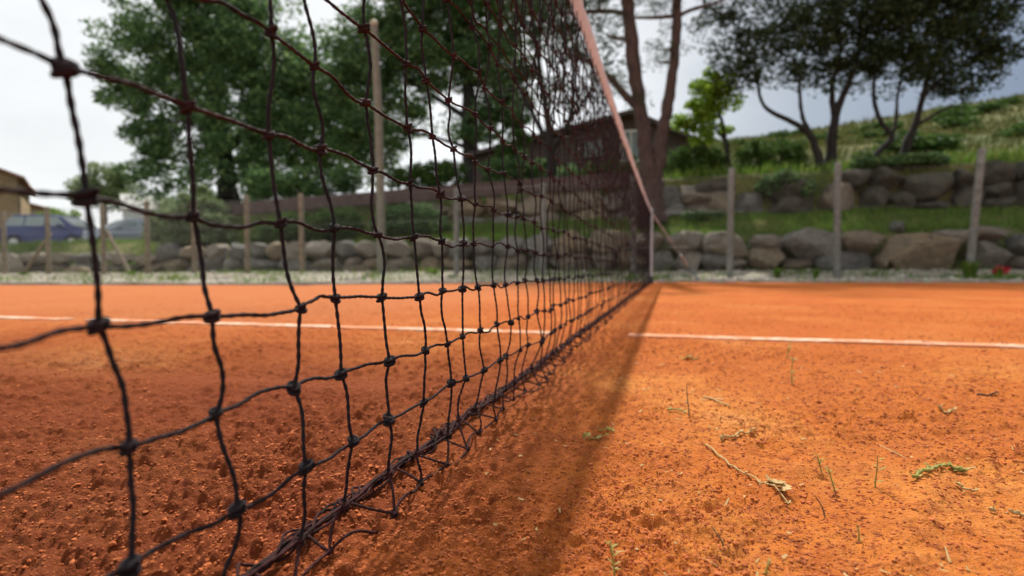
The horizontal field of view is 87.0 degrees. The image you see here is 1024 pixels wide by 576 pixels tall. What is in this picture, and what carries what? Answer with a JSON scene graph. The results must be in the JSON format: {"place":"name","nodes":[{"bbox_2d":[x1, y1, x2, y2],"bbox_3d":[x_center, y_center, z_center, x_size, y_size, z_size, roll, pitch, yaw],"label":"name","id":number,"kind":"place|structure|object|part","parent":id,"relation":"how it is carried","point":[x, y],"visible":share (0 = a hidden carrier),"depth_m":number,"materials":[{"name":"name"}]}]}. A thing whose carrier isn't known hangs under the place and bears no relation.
{"place":"outdoors","nodes":[
{"label":"outdoors","id":0,"kind":"place"},
{"bbox_2d":[0,282,1023,575],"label":"clay court","id":1,"kind":"object","parent":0,"point":[946,300],"visible":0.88,"depth_m":0.80,"materials":[{"name":"orange soil"}]},
{"bbox_2d":[0,316,74,319],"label":"court line","id":2,"kind":"object","parent":1,"relation":"on","point":[27,318],"visible":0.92,"depth_m":2.63,"materials":[{"name":"paint"}]},
{"bbox_2d":[84,319,549,334],"bbox_3d":[-0.924,0.158,2.249,2.220,0.010,0.078,0,2,16],"label":"court line","id":3,"kind":"object","parent":1,"relation":"on","point":[534,332],"visible":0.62,"depth_m":2.18,"materials":[{"name":"paint"}]},
{"bbox_2d":[0,294,1023,575],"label":"clay crumbs","id":4,"kind":"object","parent":1,"relation":"on","point":[568,556],"visible":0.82,"depth_m":0.60,"materials":[{"name":"orange soil"}]},
{"bbox_2d":[579,432,608,438],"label":"creeping weed","id":5,"kind":"object","parent":1,"relation":"on","point":[589,433],"visible":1,"depth_m":0.74,"materials":[{"name":"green plant"}]},
{"bbox_2d":[599,426,614,430],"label":"creeping weed","id":6,"kind":"object","parent":1,"relation":"on","point":[608,428],"visible":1,"depth_m":0.77,"materials":[{"name":"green plant"}]},
{"bbox_2d":[605,540,619,575],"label":"seedling","id":7,"kind":"object","parent":1,"relation":"on","point":[612,553],"visible":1,"depth_m":0.41,"materials":[{"name":"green plant"}]},
{"bbox_2d":[649,208,655,283],"bbox_3d":[2.094,-0.605,8.081,0.093,1.180,0.071,-1,2,-14],"label":"net post","id":8,"kind":"object","parent":1,"relation":"on","point":[652,231],"visible":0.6,"depth_m":8.06,"materials":[{"name":"metal"}]},
{"bbox_2d":[0,0,651,575],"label":"tennis net","id":9,"kind":"object","parent":8,"relation":"attached to","point":[86,196],"visible":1,"depth_m":0.55,"materials":[{"name":"fabric"}]},
{"bbox_2d":[653,214,699,279],"bbox_3d":[2.571,-0.586,8.450,1.194,1.130,0.044,-2,3,-36],"label":"guy stay","id":10,"kind":"object","parent":8,"relation":"attached to","point":[671,241],"visible":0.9,"depth_m":8.43,"materials":[{"name":"metal"}]},
{"bbox_2d":[666,407,686,413],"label":"twig","id":11,"kind":"object","parent":1,"relation":"on","point":[671,408],"visible":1,"depth_m":0.87,"materials":[{"name":"beige wood"}]},
{"bbox_2d":[685,385,689,415],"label":"seedling","id":12,"kind":"object","parent":1,"relation":"on","point":[687,403],"visible":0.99,"depth_m":0.85,"materials":[{"name":"green plant"}]},
{"bbox_2d":[703,396,729,405],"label":"twig","id":13,"kind":"object","parent":1,"relation":"on","point":[706,397],"visible":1,"depth_m":0.94,"materials":[{"name":"wood"}]},
{"bbox_2d":[711,526,723,546],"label":"seedling","id":14,"kind":"object","parent":1,"relation":"on","point":[719,537],"visible":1,"depth_m":0.45,"materials":[{"name":"green plant"}]},
{"bbox_2d":[720,427,755,440],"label":"twig","id":15,"kind":"object","parent":1,"relation":"on","point":[733,436],"visible":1,"depth_m":0.74,"materials":[{"name":"wood"}]},
{"bbox_2d":[705,443,790,504],"bbox_3d":[0.261,0.205,0.619,0.008,0.012,0.179,-1,2,-6],"label":"twig","id":16,"kind":"object","parent":1,"relation":"on","point":[739,470],"visible":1,"depth_m":0.60,"materials":[{"name":"beige wood"}]},
{"bbox_2d":[485,301,1023,575],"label":"plant litter","id":17,"kind":"object","parent":1,"relation":"on","point":[757,560],"visible":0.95,"depth_m":0.59,"materials":[{"name":"plant"}]},
{"bbox_2d":[762,557,770,574],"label":"seedling","id":18,"kind":"object","parent":1,"relation":"on","point":[767,563],"visible":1,"depth_m":0.42,"materials":[{"name":"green plant"}]},
{"bbox_2d":[764,474,791,491],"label":"dry tuft","id":19,"kind":"object","parent":1,"relation":"on","point":[785,487],"visible":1,"depth_m":0.56,"materials":[{"name":"plant"}]},
{"bbox_2d":[788,356,796,384],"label":"seedling","id":20,"kind":"object","parent":1,"relation":"on","point":[792,372],"visible":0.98,"depth_m":1.08,"materials":[{"name":"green plant"}]},
{"bbox_2d":[811,452,822,471],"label":"seedling","id":21,"kind":"object","parent":1,"relation":"on","point":[819,460],"visible":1,"depth_m":0.62,"materials":[{"name":"green plant"}]},
{"bbox_2d":[814,495,824,515],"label":"seedling","id":22,"kind":"object","parent":1,"relation":"on","point":[821,505],"visible":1,"depth_m":0.52,"materials":[{"name":"green plant"}]},
{"bbox_2d":[628,333,1023,348],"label":"court line","id":23,"kind":"object","parent":1,"relation":"on","point":[908,343],"visible":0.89,"depth_m":1.68,"materials":[{"name":"paint"}]},
{"bbox_2d":[824,465,838,491],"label":"seedling","id":24,"kind":"object","parent":1,"relation":"on","point":[830,477],"visible":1,"depth_m":0.57,"materials":[{"name":"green plant"}]},
{"bbox_2d":[856,523,863,541],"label":"seedling","id":25,"kind":"object","parent":1,"relation":"on","point":[858,533],"visible":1,"depth_m":0.47,"materials":[{"name":"green plant"}]},
{"bbox_2d":[869,455,885,486],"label":"seedling","id":26,"kind":"object","parent":1,"relation":"on","point":[877,470],"visible":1,"depth_m":0.58,"materials":[{"name":"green plant"}]},
{"bbox_2d":[909,462,968,477],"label":"dry sprig","id":27,"kind":"object","parent":1,"relation":"on","point":[928,468],"visible":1,"depth_m":0.61,"materials":[{"name":"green plant"}]},
{"bbox_2d":[937,404,956,413],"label":"fallen leaf","id":28,"kind":"object","parent":1,"relation":"on","point":[948,411],"visible":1,"depth_m":0.87,"materials":[{"name":"plant"}]},
{"bbox_2d":[956,482,978,491],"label":"dry sprig","id":29,"kind":"object","parent":1,"relation":"on","point":[964,488],"visible":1,"depth_m":0.56,"materials":[{"name":"plant"}]},
{"bbox_2d":[977,391,997,396],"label":"twig","id":30,"kind":"object","parent":1,"relation":"on","point":[979,394],"visible":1,"depth_m":0.98,"materials":[{"name":"brown wood"}]},
{"bbox_2d":[989,506,996,511],"bbox_3d":[0.458,0.210,0.514,0.006,0.005,0.006,0,2,16],"label":"chip","id":31,"kind":"object","parent":1,"relation":"on","point":[992,508],"visible":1,"depth_m":0.51,"materials":[{"name":"wood"}]},
{"bbox_2d":[1007,509,1023,516],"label":"twig","id":32,"kind":"object","parent":1,"relation":"on","point":[1016,512],"visible":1,"depth_m":0.51,"materials":[{"name":"wood"}]},
{"bbox_2d":[0,98,1023,282],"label":"ground","id":33,"kind":"structure","parent":0,"point":[766,201],"depth_m":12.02,"materials":[{"name":"green plant"}]},
{"bbox_2d":[0,168,32,220],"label":"sandstone building","id":34,"kind":"structure","parent":33,"relation":"on","point":[19,204],"depth_m":26.56,"materials":[{"name":"stone"}]},
{"bbox_2d":[30,203,58,213],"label":"outbuilding","id":35,"kind":"structure","parent":33,"relation":"on","point":[34,207],"depth_m":35.10,"materials":[{"name":"stone"}]},
{"bbox_2d":[0,214,99,243],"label":"parked car","id":36,"kind":"object","parent":33,"relation":"on","point":[62,231],"visible":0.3,"depth_m":24.23,"materials":[{"name":"blue paint"}]},
{"bbox_3d":[-22.339,-2.998,24.260,0.781,0.420,0.142,0,2,-2],"label":"window","id":37,"kind":"part","parent":36,"relation":"part of","materials":[{"name":"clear glass"}]},
{"bbox_3d":[-21.461,-3.014,24.292,0.840,0.440,0.148,0,2,-2],"label":"window","id":38,"kind":"part","parent":36,"relation":"part of","materials":[{"name":"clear glass"}]},
{"bbox_3d":[-20.534,-3.010,24.320,0.879,0.420,0.142,0,2,-2],"label":"window","id":39,"kind":"part","parent":36,"relation":"part of","materials":[{"name":"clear glass"}]},
{"bbox_2d":[30,207,82,217],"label":"leafy shrub","id":40,"kind":"object","parent":33,"relation":"on","point":[56,211],"visible":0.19,"depth_m":32.62,"materials":[{"name":"green plant"}]},
{"bbox_2d":[63,161,145,224],"bbox_3d":[-27.887,-6.312,37.024,5.191,4.757,4.042,0,2,-1],"label":"round tree","id":41,"kind":"object","parent":33,"relation":"on","point":[115,187],"visible":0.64,"depth_m":36.29,"materials":[{"name":"green plant"}]},
{"bbox_2d":[78,218,153,240],"bbox_3d":[-18.083,-2.553,25.947,2.100,1.500,4.415,1,3,41],"label":"parked car","id":42,"kind":"object","parent":33,"relation":"on","point":[121,225],"visible":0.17,"depth_m":24.94,"materials":[{"name":"grey paint"}]},
{"bbox_3d":[-17.883,-3.003,25.069,0.128,0.300,0.943,1,3,41],"label":"window","id":43,"kind":"part","parent":42,"relation":"part of","materials":[{"name":"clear glass"}]},
{"bbox_2d":[120,194,165,218],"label":"white shed","id":44,"kind":"structure","parent":33,"relation":"on","point":[125,198],"depth_m":31.90,"materials":[{"name":"paint"}]},
{"bbox_2d":[140,183,240,245],"bbox_3d":[-9.099,-2.065,15.402,3.126,1.804,2.086,0,2,16],"label":"round bush","id":45,"kind":"object","parent":33,"relation":"on","point":[206,194],"visible":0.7,"depth_m":14.90,"materials":[{"name":"green plant"}]},
{"bbox_2d":[78,0,361,205],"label":"evergreen tree","id":46,"kind":"object","parent":33,"relation":"on","point":[230,50],"visible":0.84,"depth_m":29.12,"materials":[{"name":"green plant"}]},
{"bbox_2d":[237,161,364,201],"bbox_3d":[-7.230,-3.335,18.614,4.733,1.978,1.751,0,2,16],"label":"leafy shrub","id":47,"kind":"object","parent":33,"relation":"on","point":[342,181],"visible":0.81,"depth_m":18.39,"materials":[{"name":"green plant"}]},
{"bbox_2d":[250,205,365,242],"bbox_3d":[-5.323,-1.490,13.948,3.335,1.247,1.237,0,2,16],"label":"hedge","id":48,"kind":"object","parent":33,"relation":"on","point":[323,213],"visible":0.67,"depth_m":13.71,"materials":[{"name":"green plant"}]},
{"bbox_2d":[364,201,452,234],"bbox_3d":[-2.505,-1.703,13.254,2.317,0.935,1.075,0,2,16],"label":"hedge","id":49,"kind":"object","parent":33,"relation":"on","point":[396,224],"visible":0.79,"depth_m":13.02,"materials":[{"name":"green plant"}]},
{"bbox_2d":[310,0,538,189],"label":"conifer tree","id":50,"kind":"object","parent":33,"relation":"on","point":[349,68],"visible":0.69,"depth_m":24.23,"materials":[{"name":"green plant"}]},
{"bbox_2d":[222,171,632,215],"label":"wall","id":51,"kind":"structure","parent":33,"relation":"on","point":[353,200],"depth_m":13.92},
{"bbox_2d":[384,158,470,189],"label":"leafy shrub","id":52,"kind":"object","parent":33,"relation":"on","point":[425,174],"visible":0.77,"depth_m":17.60,"materials":[{"name":"green plant"}]},
{"bbox_2d":[433,0,545,142],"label":"leafy tree","id":53,"kind":"object","parent":33,"relation":"on","point":[480,14],"visible":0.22,"depth_m":24.25,"materials":[{"name":"green plant"}]},
{"bbox_2d":[488,128,534,177],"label":"leafy shrub","id":54,"kind":"object","parent":33,"relation":"on","point":[510,152],"visible":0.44,"depth_m":18.36,"materials":[{"name":"green plant"}]},
{"bbox_2d":[477,147,577,182],"bbox_3d":[0.435,-3.697,17.440,3.504,1.652,1.553,0,2,16],"label":"leafy shrub","id":55,"kind":"object","parent":33,"relation":"on","point":[510,167],"visible":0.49,"depth_m":17.14,"materials":[{"name":"green plant"}]},
{"bbox_2d":[469,0,625,177],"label":"thin branched tree","id":56,"kind":"object","parent":33,"relation":"on","point":[544,133],"visible":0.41,"depth_m":16.05,"materials":[{"name":"green plant"}]},
{"bbox_2d":[464,109,703,182],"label":"brown house","id":57,"kind":"structure","parent":33,"relation":"on","point":[677,139],"depth_m":20.22,"materials":[{"name":"wood"}]},
{"bbox_2d":[583,136,603,158],"bbox_3d":[3.055,-5.254,20.242,0.800,0.774,0.100,0,2,16],"label":"window","id":58,"kind":"structure","parent":57,"relation":"in","point":[585,153],"depth_m":20.25,"materials":[{"name":"grey glass"}]},
{"bbox_2d":[621,130,638,161],"bbox_3d":[4.382,-5.214,19.861,0.750,1.169,0.100,0,2,16],"label":"window","id":59,"kind":"structure","parent":57,"relation":"in","point":[631,135],"depth_m":19.83,"materials":[{"name":"grey glass"}]},
{"bbox_2d":[580,155,639,174],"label":"leafy shrub","id":60,"kind":"object","parent":33,"relation":"on","point":[635,158],"visible":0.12,"depth_m":13.85,"materials":[{"name":"green plant"}]},
{"bbox_2d":[496,0,725,222],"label":"pine tree","id":61,"kind":"object","parent":33,"relation":"on","point":[653,162],"visible":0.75,"depth_m":11.71,"materials":[{"name":"brown plant"}]},
{"bbox_2d":[664,144,732,175],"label":"leafy shrub","id":62,"kind":"object","parent":33,"relation":"on","point":[682,158],"visible":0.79,"depth_m":13.34,"materials":[{"name":"green plant"}]},
{"bbox_2d":[680,209,723,220],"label":"leafy shrub","id":63,"kind":"object","parent":33,"relation":"on","point":[703,216],"visible":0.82,"depth_m":11.67,"materials":[{"name":"green plant"}]},
{"bbox_2d":[670,66,748,168],"bbox_3d":[4.779,-4.038,13.236,1.283,2.731,1.634,-2,3,-39],"label":"young tree","id":64,"kind":"object","parent":33,"relation":"on","point":[707,107],"visible":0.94,"depth_m":13.09,"materials":[{"name":"green plant"}]},
{"bbox_2d":[406,160,1023,226],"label":"retaining wall","id":65,"kind":"structure","parent":33,"relation":"on","point":[692,198],"depth_m":11.45,"materials":[{"name":"stone"}]},
{"bbox_2d":[753,167,818,203],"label":"leafy shrub","id":66,"kind":"object","parent":65,"relation":"hanging from","point":[773,183],"visible":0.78,"depth_m":11.63,"materials":[{"name":"green plant"}]},
{"bbox_2d":[714,139,750,147],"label":"hill shrub","id":67,"kind":"object","parent":33,"relation":"on","point":[743,141],"visible":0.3,"depth_m":28.39,"materials":[{"name":"green plant"}]},
{"bbox_2d":[732,133,813,171],"bbox_3d":[6.354,-3.232,13.258,1.810,1.076,1.118,0,2,16],"label":"leafy shrub","id":68,"kind":"object","parent":33,"relation":"on","point":[791,153],"visible":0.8,"depth_m":13.06,"materials":[{"name":"green plant"}]},
{"bbox_2d":[681,0,867,171],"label":"olive tree","id":69,"kind":"object","parent":33,"relation":"on","point":[749,63],"visible":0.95,"depth_m":12.51,"materials":[{"name":"green plant"}]},
{"bbox_2d":[762,129,789,138],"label":"hill shrub","id":70,"kind":"object","parent":33,"relation":"on","point":[785,132],"visible":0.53,"depth_m":36.58,"materials":[{"name":"green plant"}]},
{"bbox_2d":[753,138,805,148],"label":"hill shrub","id":71,"kind":"object","parent":33,"relation":"on","point":[787,142],"visible":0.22,"depth_m":21.94,"materials":[{"name":"green plant"}]},
{"bbox_2d":[788,130,804,135],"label":"hill shrub","id":72,"kind":"object","parent":33,"relation":"on","point":[793,133],"visible":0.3,"depth_m":35.11,"materials":[{"name":"green plant"}]},
{"bbox_2d":[804,133,844,140],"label":"hill shrub","id":73,"kind":"object","parent":33,"relation":"on","point":[821,136],"visible":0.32,"depth_m":26.85,"materials":[{"name":"green plant"}]},
{"bbox_2d":[664,92,1023,174],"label":"hill grass","id":74,"kind":"structure","parent":33,"relation":"on","point":[844,128],"depth_m":24.37,"materials":[{"name":"green plant"}]},
{"bbox_2d":[845,127,868,134],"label":"hill shrub","id":75,"kind":"object","parent":33,"relation":"on","point":[854,130],"visible":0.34,"depth_m":30.01,"materials":[{"name":"green plant"}]},
{"bbox_2d":[771,0,943,170],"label":"olive tree","id":76,"kind":"object","parent":33,"relation":"on","point":[837,64],"visible":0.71,"depth_m":12.32,"materials":[{"name":"green plant"}]},
{"bbox_2d":[850,130,887,139],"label":"hill shrub","id":77,"kind":"object","parent":33,"relation":"on","point":[868,134],"visible":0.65,"depth_m":24.65,"materials":[{"name":"green plant"}]},
{"bbox_2d":[848,121,907,134],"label":"hill shrub","id":78,"kind":"object","parent":33,"relation":"on","point":[889,124],"visible":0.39,"depth_m":29.27,"materials":[{"name":"green plant"}]},
{"bbox_2d":[888,221,904,232],"bbox_3d":[7.069,-1.118,9.895,0.252,0.225,0.360,-4,0,23],"label":"stone","id":79,"kind":"object","parent":33,"relation":"on","point":[895,225],"visible":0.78,"depth_m":9.82,"materials":[{"name":"grey stone"}]},
{"bbox_2d":[848,151,953,169],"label":"leafy shrub","id":80,"kind":"object","parent":33,"relation":"on","point":[901,161],"visible":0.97,"depth_m":11.22,"materials":[{"name":"green plant"}]},
{"bbox_2d":[821,0,987,157],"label":"olive tree","id":81,"kind":"object","parent":33,"relation":"on","point":[918,53],"visible":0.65,"depth_m":11.79,"materials":[{"name":"green plant"}]},
{"bbox_2d":[895,129,923,138],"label":"hill shrub","id":82,"kind":"object","parent":33,"relation":"on","point":[906,131],"visible":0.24,"depth_m":22.84,"materials":[{"name":"green plant"}]},
{"bbox_2d":[852,131,970,155],"bbox_3d":[11.998,-4.274,16.331,2.911,0.730,2.089,1,3,36],"label":"hill shrub","id":83,"kind":"object","parent":33,"relation":"on","point":[930,142],"visible":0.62,"depth_m":15.74,"materials":[{"name":"green plant"}]},
{"bbox_2d":[931,103,973,114],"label":"hill shrub","id":84,"kind":"object","parent":33,"relation":"on","point":[963,106],"visible":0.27,"depth_m":33.17,"materials":[{"name":"green plant"}]},
{"bbox_2d":[926,107,979,122],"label":"hill shrub","id":85,"kind":"object","parent":33,"relation":"on","point":[957,112],"visible":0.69,"depth_m":28.16,"materials":[{"name":"green plant"}]},
{"bbox_2d":[885,0,1023,155],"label":"olive tree","id":86,"kind":"object","parent":33,"relation":"on","point":[984,55],"visible":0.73,"depth_m":11.79,"materials":[{"name":"green plant"}]},
{"bbox_2d":[929,114,981,128],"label":"hill shrub","id":87,"kind":"object","parent":33,"relation":"on","point":[949,121],"visible":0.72,"depth_m":24.81,"materials":[{"name":"green plant"}]},
{"bbox_2d":[964,101,1009,113],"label":"hill shrub","id":88,"kind":"object","parent":33,"relation":"on","point":[989,107],"visible":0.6,"depth_m":29.09,"materials":[{"name":"green plant"}]},
{"bbox_2d":[990,120,1023,138],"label":"hill shrub","id":89,"kind":"object","parent":33,"relation":"on","point":[1017,130],"visible":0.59,"depth_m":18.61,"materials":[{"name":"green plant"}]},
{"bbox_2d":[993,95,1023,104],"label":"hill shrub","id":90,"kind":"object","parent":33,"relation":"on","point":[1013,99],"visible":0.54,"depth_m":32.55,"materials":[{"name":"green plant"}]},
{"bbox_2d":[0,268,1023,284],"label":"gravel strip","id":91,"kind":"object","parent":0,"point":[747,274],"visible":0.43,"depth_m":9.20,"materials":[{"name":"grey gravel"}]},
{"bbox_2d":[0,258,28,272],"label":"stone","id":92,"kind":"object","parent":91,"relation":"on","point":[16,265],"visible":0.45,"depth_m":15.00,"materials":[{"name":"grey stone"}]},
{"bbox_2d":[63,265,92,272],"bbox_3d":[-11.589,-0.359,14.423,1.520,0.461,0.360,4,6,19],"label":"stone","id":93,"kind":"object","parent":91,"relation":"on","point":[76,268],"visible":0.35,"depth_m":14.27,"materials":[{"name":"grey stone"}]},
{"bbox_2d":[348,265,369,271],"bbox_3d":[-3.396,-0.368,12.162,0.631,0.310,0.360,0,7,24],"label":"stone","id":94,"kind":"object","parent":91,"relation":"on","point":[358,269],"visible":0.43,"depth_m":12.02,"materials":[{"name":"grey stone"}]},
{"bbox_2d":[370,19,385,272],"bbox_3d":[-2.853,-2.882,11.496,0.280,5.580,0.190,0,2,16],"label":"lamp pole","id":95,"kind":"object","parent":91,"relation":"on","point":[379,156],"visible":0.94,"depth_m":11.42,"materials":[{"name":"grey metal"}]},
{"bbox_2d":[424,268,440,274],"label":"weed","id":96,"kind":"object","parent":91,"relation":"on","point":[433,270],"visible":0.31,"depth_m":10.75,"materials":[{"name":"green plant"}]},
{"bbox_2d":[0,226,1023,272],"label":"boulder wall","id":97,"kind":"structure","parent":91,"relation":"on","point":[685,247],"depth_m":10.66,"materials":[{"name":"stone"}]},
{"bbox_2d":[0,147,1023,277],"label":"wire fence","id":98,"kind":"object","parent":91,"relation":"on","point":[973,227],"visible":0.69,"depth_m":10.19,"materials":[{"name":"grey metal"}]},
{"bbox_2d":[0,268,1023,282],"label":"gravel stones","id":99,"kind":"object","parent":91,"relation":"on","point":[562,276],"visible":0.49,"depth_m":9.65,"materials":[{"name":"grey gravel"}]},
{"bbox_2d":[773,267,782,278],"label":"weed","id":100,"kind":"object","parent":91,"relation":"on","point":[777,272],"visible":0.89,"depth_m":9.04,"materials":[{"name":"green plant"}]},
{"bbox_2d":[811,269,822,277],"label":"weed","id":101,"kind":"object","parent":91,"relation":"on","point":[816,272],"visible":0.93,"depth_m":8.88,"materials":[{"name":"green plant"}]},
{"bbox_2d":[959,260,982,278],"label":"weed","id":102,"kind":"object","parent":91,"relation":"on","point":[968,267],"visible":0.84,"depth_m":8.27,"materials":[{"name":"green plant"}]},
{"bbox_2d":[990,266,1010,277],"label":"flowering plant","id":103,"kind":"object","parent":91,"relation":"on","point":[998,269],"visible":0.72,"depth_m":8.18,"materials":[{"name":"red plant"}]},
{"bbox_2d":[0,0,1023,227],"label":"sky","id":104,"kind":"structure","parent":0,"point":[37,144],"materials":[{"name":"white"}]}
]}

